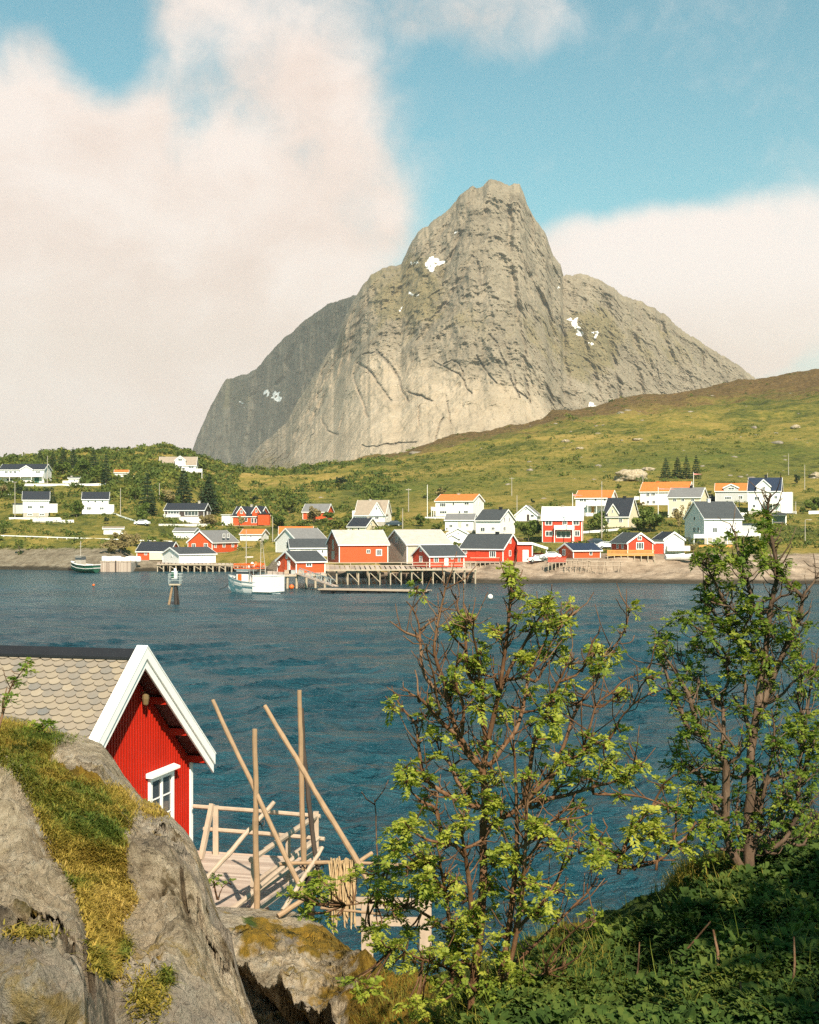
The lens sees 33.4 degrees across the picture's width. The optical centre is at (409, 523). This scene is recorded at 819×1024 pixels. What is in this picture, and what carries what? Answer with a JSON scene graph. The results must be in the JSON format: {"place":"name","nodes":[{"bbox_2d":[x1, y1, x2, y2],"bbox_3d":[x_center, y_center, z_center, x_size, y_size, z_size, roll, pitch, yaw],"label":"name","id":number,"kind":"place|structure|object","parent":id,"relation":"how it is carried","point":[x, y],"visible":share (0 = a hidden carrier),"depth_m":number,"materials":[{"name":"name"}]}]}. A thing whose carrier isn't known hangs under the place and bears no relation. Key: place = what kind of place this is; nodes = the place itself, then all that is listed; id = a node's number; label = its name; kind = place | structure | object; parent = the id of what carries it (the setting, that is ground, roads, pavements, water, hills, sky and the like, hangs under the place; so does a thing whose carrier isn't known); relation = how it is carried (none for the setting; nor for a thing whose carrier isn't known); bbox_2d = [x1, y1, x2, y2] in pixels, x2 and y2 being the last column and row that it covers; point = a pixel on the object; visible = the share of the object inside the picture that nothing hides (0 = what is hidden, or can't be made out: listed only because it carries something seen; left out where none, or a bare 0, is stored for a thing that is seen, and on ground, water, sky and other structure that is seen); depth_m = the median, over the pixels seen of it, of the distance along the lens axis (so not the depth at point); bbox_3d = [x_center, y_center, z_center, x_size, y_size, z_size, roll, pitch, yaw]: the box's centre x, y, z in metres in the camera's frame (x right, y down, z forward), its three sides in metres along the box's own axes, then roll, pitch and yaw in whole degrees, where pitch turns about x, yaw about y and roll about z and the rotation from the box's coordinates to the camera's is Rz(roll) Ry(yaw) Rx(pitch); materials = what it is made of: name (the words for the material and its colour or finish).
{"place":"outdoors","nodes":[
{"label":"outdoors","id":0,"kind":"place"},
{"bbox_2d":[0,715,256,1023],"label":"rock knoll","id":1,"kind":"structure","parent":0,"point":[176,920],"depth_m":5.74,"materials":[{"name":"stone"}]},
{"bbox_2d":[21,718,59,735],"bbox_3d":[-3.606,2.133,13.292,0.386,0.569,0.826,0,0,-15],"label":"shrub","id":2,"kind":"object","parent":1,"relation":"on","point":[48,722],"visible":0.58,"depth_m":13.16,"materials":[{"name":"green plant"}]},
{"bbox_2d":[0,716,185,1023],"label":"turf grass","id":3,"kind":"structure","parent":1,"relation":"on","point":[103,908],"depth_m":7.12,"materials":[{"name":"plant"}]},
{"bbox_2d":[0,657,39,725],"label":"rowan sapling","id":4,"kind":"object","parent":3,"relation":"on","point":[24,667],"visible":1,"depth_m":11.58,"materials":[{"name":"green plant"}]},
{"bbox_2d":[192,295,356,465],"bbox_3d":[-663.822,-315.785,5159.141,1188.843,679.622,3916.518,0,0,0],"label":"mountain","id":5,"kind":"structure","parent":0,"point":[248,415],"depth_m":4542.47,"materials":[{"name":"stone"}]},
{"bbox_2d":[0,570,818,975],"bbox_3d":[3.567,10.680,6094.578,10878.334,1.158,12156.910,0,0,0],"label":"sea","id":6,"kind":"structure","parent":0,"point":[342,662],"depth_m":85.32,"materials":[{"name":"liquid"}]},
{"bbox_2d":[71,541,100,572],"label":"green boat","id":7,"kind":"object","parent":6,"relation":"on","point":[78,564],"visible":1,"depth_m":308.75,"materials":[{"name":"paint"}]},
{"bbox_2d":[168,568,182,604],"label":"channel marker","id":8,"kind":"object","parent":6,"relation":"in","point":[174,574],"visible":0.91,"depth_m":183.70,"materials":[{"name":"metal"}]},
{"bbox_2d":[157,562,244,571],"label":"pier","id":9,"kind":"structure","parent":6,"relation":"in","point":[194,564],"depth_m":315.11,"materials":[{"name":"brown wood"}]},
{"bbox_2d":[161,547,216,562],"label":"white boathouse","id":10,"kind":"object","parent":9,"relation":"on","point":[188,554],"visible":1,"depth_m":321.55,"materials":[{"name":"paint"}]},
{"bbox_2d":[228,531,284,593],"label":"fishing boat","id":11,"kind":"object","parent":6,"relation":"on","point":[247,579],"visible":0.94,"depth_m":213.76,"materials":[{"name":"white paint"}]},
{"bbox_2d":[267,571,325,588],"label":"pier","id":12,"kind":"structure","parent":6,"relation":"in","point":[296,578],"depth_m":233.19,"materials":[{"name":"brown wood"}]},
{"bbox_2d":[275,550,327,572],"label":"red hut","id":13,"kind":"object","parent":12,"relation":"on","point":[314,561],"visible":0.95,"depth_m":242.43,"materials":[{"name":"paint"}]},
{"bbox_2d":[297,568,337,586],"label":"gangway","id":14,"kind":"object","parent":12,"relation":"on","point":[317,580],"visible":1,"depth_m":227.24,"materials":[{"name":"wood"}]},
{"bbox_2d":[318,588,431,593],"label":"floating pontoon","id":15,"kind":"object","parent":6,"relation":"on","point":[349,590],"visible":0.91,"depth_m":214.75,"materials":[{"name":"brown wood"}]},
{"bbox_2d":[325,562,476,584],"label":"pier","id":16,"kind":"structure","parent":6,"relation":"in","point":[388,569],"depth_m":249.06,"materials":[{"name":"brown wood"}]},
{"bbox_2d":[325,530,389,561],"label":"red warehouse","id":17,"kind":"structure","parent":16,"relation":"on","point":[357,545],"depth_m":272.49,"materials":[{"name":"paint"}]},
{"bbox_2d":[410,545,465,566],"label":"red hut","id":18,"kind":"object","parent":16,"relation":"on","point":[433,553],"visible":0.83,"depth_m":256.57,"materials":[{"name":"paint"}]},
{"bbox_2d":[0,369,818,583],"bbox_3d":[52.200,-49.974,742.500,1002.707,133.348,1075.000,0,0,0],"label":"hillside","id":19,"kind":"structure","parent":0,"point":[799,386],"depth_m":474.80,"materials":[{"name":"plant"}]},
{"bbox_2d":[0,464,51,482],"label":"white house","id":20,"kind":"structure","parent":19,"relation":"on","point":[28,472],"depth_m":456.79,"materials":[{"name":"paint"}]},
{"bbox_2d":[9,517,59,519],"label":"terrace wall","id":21,"kind":"structure","parent":19,"relation":"on","point":[28,518],"depth_m":387.55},
{"bbox_2d":[12,491,57,516],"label":"white house","id":22,"kind":"structure","parent":19,"relation":"on","point":[35,504],"depth_m":393.59,"materials":[{"name":"paint"}]},
{"bbox_2d":[54,462,72,474],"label":"broadleaf tree","id":23,"kind":"object","parent":19,"relation":"on","point":[63,466],"visible":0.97,"depth_m":469.95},
{"bbox_2d":[24,483,104,485],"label":"fence","id":24,"kind":"object","parent":19,"relation":"on","point":[97,484],"visible":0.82,"depth_m":447.01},
{"bbox_2d":[69,500,84,517],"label":"broadleaf tree","id":25,"kind":"object","parent":19,"relation":"on","point":[76,506],"visible":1,"depth_m":387.84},
{"bbox_2d":[74,459,90,474],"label":"broadleaf tree","id":26,"kind":"object","parent":19,"relation":"on","point":[82,465],"visible":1,"depth_m":464.15,"materials":[{"name":"plant"}]},
{"bbox_2d":[1,535,171,541],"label":"guard rail","id":27,"kind":"object","parent":19,"relation":"on","point":[64,537],"visible":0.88,"depth_m":356.08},
{"bbox_2d":[88,465,105,477],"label":"broadleaf tree","id":28,"kind":"object","parent":19,"relation":"on","point":[95,471],"visible":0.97,"depth_m":448.56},
{"bbox_2d":[81,492,113,513],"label":"white house","id":29,"kind":"structure","parent":19,"relation":"on","point":[95,502],"depth_m":395.24,"materials":[{"name":"paint"}]},
{"bbox_2d":[99,453,111,484],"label":"spruce tree","id":30,"kind":"object","parent":19,"relation":"on","point":[106,475],"visible":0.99,"depth_m":446.03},
{"bbox_2d":[99,541,116,552],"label":"shrub","id":31,"kind":"object","parent":19,"relation":"on","point":[113,547],"visible":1,"depth_m":332.49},
{"bbox_2d":[102,526,124,534],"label":"white shed","id":32,"kind":"structure","parent":19,"relation":"on","point":[109,530],"depth_m":359.12,"materials":[{"name":"paint"}]},
{"bbox_2d":[100,560,138,571],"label":"timber quay","id":33,"kind":"structure","parent":19,"relation":"on","point":[118,566],"depth_m":314.91,"materials":[{"name":"brown wood"}]},
{"bbox_2d":[109,529,131,552],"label":"broadleaf tree","id":34,"kind":"object","parent":19,"relation":"on","point":[124,540],"visible":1,"depth_m":334.63,"materials":[{"name":"plant"}]},
{"bbox_2d":[134,502,149,518],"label":"broadleaf tree","id":35,"kind":"object","parent":19,"relation":"on","point":[143,508],"visible":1,"depth_m":379.38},
{"bbox_2d":[138,470,158,514],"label":"spruce tree","id":36,"kind":"object","parent":19,"relation":"on","point":[149,499],"visible":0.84,"depth_m":400.90,"materials":[{"name":"plant"}]},
{"bbox_2d":[135,542,178,560],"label":"house","id":37,"kind":"structure","parent":19,"relation":"on","point":[149,551],"depth_m":331.09,"materials":[{"name":"paint"}]},
{"bbox_2d":[162,489,175,502],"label":"broadleaf tree","id":38,"kind":"object","parent":19,"relation":"on","point":[169,495],"visible":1,"depth_m":416.55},
{"bbox_2d":[159,456,202,475],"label":"white house","id":39,"kind":"structure","parent":19,"relation":"on","point":[189,464],"depth_m":509.16,"materials":[{"name":"paint"}]},
{"bbox_2d":[175,468,194,502],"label":"spruce tree","id":40,"kind":"object","parent":19,"relation":"on","point":[185,489],"visible":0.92,"depth_m":425.32,"materials":[{"name":"plant"}]},
{"bbox_2d":[172,528,199,538],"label":"white garage","id":41,"kind":"structure","parent":19,"relation":"on","point":[185,532],"depth_m":369.92,"materials":[{"name":"paint"}]},
{"bbox_2d":[163,501,211,523],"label":"house","id":42,"kind":"structure","parent":19,"relation":"on","point":[190,512],"depth_m":402.13,"materials":[{"name":"paint"}]},
{"bbox_2d":[201,474,220,513],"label":"spruce tree","id":43,"kind":"object","parent":19,"relation":"on","point":[209,488],"visible":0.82,"depth_m":423.73,"materials":[{"name":"plant"}]},
{"bbox_2d":[186,530,239,552],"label":"red house","id":44,"kind":"structure","parent":19,"relation":"on","point":[220,541],"depth_m":351.27,"materials":[{"name":"paint"}]},
{"bbox_2d":[221,504,270,525],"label":"red house","id":45,"kind":"structure","parent":19,"relation":"on","point":[251,514],"depth_m":402.84,"materials":[{"name":"paint"}]},
{"bbox_2d":[239,529,269,540],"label":"white garage","id":46,"kind":"structure","parent":19,"relation":"on","point":[255,534],"depth_m":366.42,"materials":[{"name":"paint"}]},
{"bbox_2d":[271,513,285,525],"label":"broadleaf tree","id":47,"kind":"object","parent":19,"relation":"on","point":[280,520],"visible":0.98,"depth_m":391.29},
{"bbox_2d":[282,498,297,510],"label":"shrub","id":48,"kind":"object","parent":19,"relation":"on","point":[288,505],"visible":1,"depth_m":429.27,"materials":[{"name":"green plant"}]},
{"bbox_2d":[274,528,326,552],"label":"white house","id":49,"kind":"structure","parent":19,"relation":"on","point":[283,536],"depth_m":322.55,"materials":[{"name":"paint"}]},
{"bbox_2d":[286,539,326,556],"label":"white annex","id":50,"kind":"object","parent":19,"relation":"on","point":[319,546],"visible":0.48,"depth_m":307.42,"materials":[{"name":"paint"}]},
{"bbox_2d":[307,506,321,521],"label":"broadleaf tree","id":51,"kind":"object","parent":19,"relation":"on","point":[314,513],"visible":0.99,"depth_m":395.06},
{"bbox_2d":[301,504,334,519],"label":"red barn","id":52,"kind":"structure","parent":19,"relation":"on","point":[323,508],"depth_m":407.12,"materials":[{"name":"paint"}]},
{"bbox_2d":[325,520,347,527],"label":"shrub","id":53,"kind":"object","parent":19,"relation":"on","point":[336,523],"visible":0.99,"depth_m":366.70,"materials":[{"name":"green plant"}]},
{"bbox_2d":[346,516,378,529],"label":"cream cottage","id":54,"kind":"structure","parent":19,"relation":"on","point":[368,523],"depth_m":361.53,"materials":[{"name":"paint"}]},
{"bbox_2d":[352,499,391,525],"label":"white house","id":55,"kind":"structure","parent":19,"relation":"on","point":[379,512],"depth_m":370.33,"materials":[{"name":"paint"}]},
{"bbox_2d":[0,373,818,552],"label":"hillside scrub","id":56,"kind":"object","parent":19,"relation":"on","point":[156,469],"visible":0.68,"depth_m":472.60,"materials":[{"name":"green plant"}]},
{"bbox_2d":[387,529,452,563],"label":"bare warehouse","id":57,"kind":"structure","parent":19,"relation":"on","point":[404,545],"depth_m":276.18,"materials":[{"name":"beige metal"}]},
{"bbox_2d":[445,527,469,542],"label":"white porch house","id":58,"kind":"structure","parent":19,"relation":"on","point":[457,535],"depth_m":311.98,"materials":[{"name":"paint"}]},
{"bbox_2d":[431,493,484,516],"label":"white house","id":59,"kind":"structure","parent":19,"relation":"on","point":[458,503],"depth_m":366.84,"materials":[{"name":"paint"}]},
{"bbox_2d":[444,513,476,532],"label":"white house","id":60,"kind":"structure","parent":19,"relation":"on","point":[466,522],"depth_m":333.23,"materials":[{"name":"paint"}]},
{"bbox_2d":[459,532,517,561],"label":"red house","id":61,"kind":"structure","parent":19,"relation":"on","point":[501,546],"depth_m":275.05,"materials":[{"name":"paint"}]},
{"bbox_2d":[474,507,516,533],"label":"white house","id":62,"kind":"structure","parent":19,"relation":"on","point":[500,520],"depth_m":326.04,"materials":[{"name":"paint"}]},
{"bbox_2d":[514,505,540,520],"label":"white cottage","id":63,"kind":"structure","parent":19,"relation":"on","point":[526,512],"depth_m":344.40,"materials":[{"name":"paint"}]},
{"bbox_2d":[514,519,541,541],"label":"broadleaf tree","id":64,"kind":"object","parent":19,"relation":"on","point":[533,527],"visible":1,"depth_m":309.75,"materials":[{"name":"plant"}]},
{"bbox_2d":[516,542,547,561],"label":"carport","id":65,"kind":"object","parent":19,"relation":"on","point":[525,550],"visible":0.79,"depth_m":275.00,"materials":[{"name":"red paint"}]},
{"bbox_2d":[547,556,566,570],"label":"terrace","id":66,"kind":"structure","parent":19,"relation":"on","point":[556,560],"depth_m":262.99,"materials":[{"name":"brown wood"}]},
{"bbox_2d":[541,506,583,542],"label":"red house","id":67,"kind":"structure","parent":19,"relation":"on","point":[556,524],"depth_m":304.95,"materials":[{"name":"paint"}]},
{"bbox_2d":[556,531,570,537],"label":"window","id":68,"kind":"structure","parent":67,"relation":"in","point":[559,534],"depth_m":304.59,"materials":[{"name":"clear glass"}]},
{"bbox_2d":[319,376,816,498],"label":"hillside stones","id":69,"kind":"object","parent":19,"relation":"on","point":[754,427],"visible":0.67,"depth_m":545.89,"materials":[{"name":"stone"}]},
{"bbox_2d":[556,543,602,558],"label":"red hut","id":70,"kind":"object","parent":19,"relation":"on","point":[579,550],"visible":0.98,"depth_m":269.75,"materials":[{"name":"paint"}]},
{"bbox_2d":[574,490,617,515],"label":"white house","id":71,"kind":"structure","parent":19,"relation":"on","point":[589,501],"depth_m":349.97,"materials":[{"name":"paint"}]},
{"bbox_2d":[587,513,604,527],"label":"broadleaf tree","id":72,"kind":"object","parent":19,"relation":"on","point":[592,522],"visible":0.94,"depth_m":321.99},
{"bbox_2d":[580,560,622,573],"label":"fish drying rack","id":73,"kind":"object","parent":19,"relation":"on","point":[597,561],"visible":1,"depth_m":259.88,"materials":[{"name":"wood"}]},
{"bbox_2d":[603,496,639,527],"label":"cream house","id":74,"kind":"structure","parent":19,"relation":"on","point":[623,512],"depth_m":331.08,"materials":[{"name":"paint"}]},
{"bbox_2d":[613,469,647,480],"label":"boulder","id":75,"kind":"object","parent":19,"relation":"on","point":[626,475],"visible":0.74,"depth_m":442.21,"materials":[{"name":"stone"}]},
{"bbox_2d":[609,532,664,553],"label":"red cabin","id":76,"kind":"object","parent":19,"relation":"on","point":[631,541],"visible":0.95,"depth_m":273.36,"materials":[{"name":"paint"}]},
{"bbox_2d":[631,506,662,531],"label":"broadleaf tree","id":77,"kind":"object","parent":19,"relation":"on","point":[649,518],"visible":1,"depth_m":321.76,"materials":[{"name":"plant"}]},
{"bbox_2d":[634,481,692,504],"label":"white house","id":78,"kind":"structure","parent":19,"relation":"on","point":[651,493],"depth_m":377.19,"materials":[{"name":"paint"}]},
{"bbox_2d":[660,457,671,477],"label":"spruce tree","id":79,"kind":"object","parent":19,"relation":"on","point":[663,474],"visible":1,"depth_m":446.60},
{"bbox_2d":[651,531,689,553],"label":"white garage","id":80,"kind":"structure","parent":19,"relation":"on","point":[673,543],"depth_m":284.18,"materials":[{"name":"paint"}]},
{"bbox_2d":[671,505,683,525],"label":"broadleaf tree","id":81,"kind":"object","parent":19,"relation":"on","point":[677,515],"visible":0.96,"depth_m":330.16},
{"bbox_2d":[672,456,684,477],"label":"spruce tree","id":82,"kind":"object","parent":19,"relation":"on","point":[677,468],"visible":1,"depth_m":447.06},
{"bbox_2d":[680,455,692,478],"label":"spruce tree","id":83,"kind":"object","parent":19,"relation":"on","point":[686,470],"visible":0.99,"depth_m":445.48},
{"bbox_2d":[667,485,708,517],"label":"cream house","id":84,"kind":"structure","parent":19,"relation":"on","point":[678,497],"depth_m":351.49,"materials":[{"name":"paint"}]},
{"bbox_2d":[683,499,760,543],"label":"white house","id":85,"kind":"structure","parent":19,"relation":"on","point":[704,522],"depth_m":299.50,"materials":[{"name":"paint"}]},
{"bbox_2d":[714,483,747,501],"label":"house","id":86,"kind":"structure","parent":19,"relation":"on","point":[733,492],"depth_m":385.90,"materials":[{"name":"paint"}]},
{"bbox_2d":[747,475,792,513],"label":"white house","id":87,"kind":"structure","parent":19,"relation":"on","point":[785,504],"depth_m":357.46,"materials":[{"name":"paint"}]},
{"bbox_2d":[772,512,786,522],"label":"bus shelter","id":88,"kind":"object","parent":19,"relation":"on","point":[779,517],"visible":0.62,"depth_m":331.71,"materials":[{"name":"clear glass"}]},
{"bbox_2d":[802,497,818,510],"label":"shrub","id":89,"kind":"object","parent":19,"relation":"on","point":[812,504],"visible":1,"depth_m":360.74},
{"bbox_2d":[0,0,818,456],"label":"sky","id":90,"kind":"structure","parent":0,"point":[184,184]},
{"bbox_2d":[244,179,755,468],"bbox_3d":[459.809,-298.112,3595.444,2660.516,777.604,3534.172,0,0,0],"label":"mountain","id":91,"kind":"structure","parent":0,"point":[475,310],"depth_m":2495.72,"materials":[{"name":"stone"}]},
{"bbox_2d":[216,850,812,1023],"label":"sloping bank","id":92,"kind":"structure","parent":0,"point":[290,967],"depth_m":17.63,"materials":[{"name":"stone"}]},
{"bbox_2d":[208,873,235,899],"bbox_3d":[-1.728,3.260,12.245,0.274,0.264,0.298,0,0,-37],"label":"rowan sapling","id":93,"kind":"object","parent":92,"relation":"on","point":[213,883],"visible":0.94,"depth_m":12.25,"materials":[{"name":"green plant"}]},
{"bbox_2d":[193,803,324,919],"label":"timber deck","id":94,"kind":"structure","parent":92,"relation":"on","point":[275,876],"depth_m":29.29,"materials":[{"name":"brown wood"}]},
{"bbox_2d":[0,645,215,840],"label":"red boathouse","id":95,"kind":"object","parent":94,"relation":"on","point":[127,709],"visible":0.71,"depth_m":28.26,"materials":[{"name":"paint"}]},
{"bbox_2d":[146,763,179,818],"bbox_3d":[-5.342,6.069,29.641,0.155,1.520,1.396,0,0,15],"label":"window","id":96,"kind":"structure","parent":95,"relation":"in","point":[160,781],"depth_m":29.69,"materials":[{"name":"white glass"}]},
{"bbox_2d":[206,690,424,917],"bbox_3d":[-1.738,5.237,25.220,4.060,3.859,2.839,0,0,45],"label":"drying rack","id":97,"kind":"object","parent":92,"relation":"on","point":[304,776],"visible":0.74,"depth_m":25.17,"materials":[{"name":"wood"}]},
{"bbox_2d":[328,856,356,933],"bbox_3d":[-1.197,6.671,24.506,0.530,1.381,0.407,0,0,0],"label":"dried bundle","id":98,"kind":"object","parent":97,"relation":"hanging from","point":[337,869],"visible":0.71,"depth_m":24.42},
{"bbox_2d":[361,780,397,883],"bbox_3d":[-0.174,1.871,8.138,0.233,0.639,0.430,0,0,0],"label":"bare sapling","id":99,"kind":"object","parent":92,"relation":"on","point":[375,862],"visible":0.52,"depth_m":8.25,"materials":[{"name":"brown plant"}]},
{"bbox_2d":[356,897,430,956],"bbox_3d":[-0.307,7.570,25.500,1.433,1.195,0.120,0,0,0],"label":"walkway railing","id":100,"kind":"object","parent":92,"relation":"on","point":[424,934],"visible":0.29,"depth_m":25.44,"materials":[{"name":"wood"}]},
{"bbox_2d":[276,549,666,1023],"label":"rowan bush","id":101,"kind":"object","parent":92,"relation":"on","point":[489,805],"visible":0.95,"depth_m":7.40,"materials":[{"name":"green plant"}]},
{"bbox_2d":[391,816,818,1023],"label":"undergrowth","id":102,"kind":"object","parent":92,"relation":"on","point":[733,1007],"visible":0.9,"depth_m":7.27,"materials":[{"name":"green plant"}]},
{"bbox_2d":[579,772,711,874],"bbox_3d":[1.536,1.942,8.988,0.703,0.741,1.013,0,0,32],"label":"rowan sapling","id":103,"kind":"object","parent":92,"relation":"on","point":[656,833],"visible":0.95,"depth_m":8.85,"materials":[{"name":"green plant"}]},
{"bbox_2d":[618,474,818,872],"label":"rowan tree","id":104,"kind":"object","parent":92,"relation":"on","point":[753,807],"visible":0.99,"depth_m":9.64,"materials":[{"name":"green plant"}]},
{"bbox_2d":[792,937,795,978],"bbox_3d":[1.779,2.070,6.320,0.021,0.274,0.168,0,0,21],"label":"dead stalk","id":105,"kind":"object","parent":92,"relation":"on","point":[794,961],"visible":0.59,"depth_m":6.33,"materials":[{"name":"brown plant"}]},
{"bbox_2d":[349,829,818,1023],"bbox_3d":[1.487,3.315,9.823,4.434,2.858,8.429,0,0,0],"label":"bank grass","id":106,"kind":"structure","parent":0,"point":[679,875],"depth_m":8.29,"materials":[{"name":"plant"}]},
{"bbox_2d":[605,550,654,562],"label":"terrace","id":107,"kind":"structure","parent":0,"point":[622,553],"depth_m":266.99,"materials":[{"name":"wood"}]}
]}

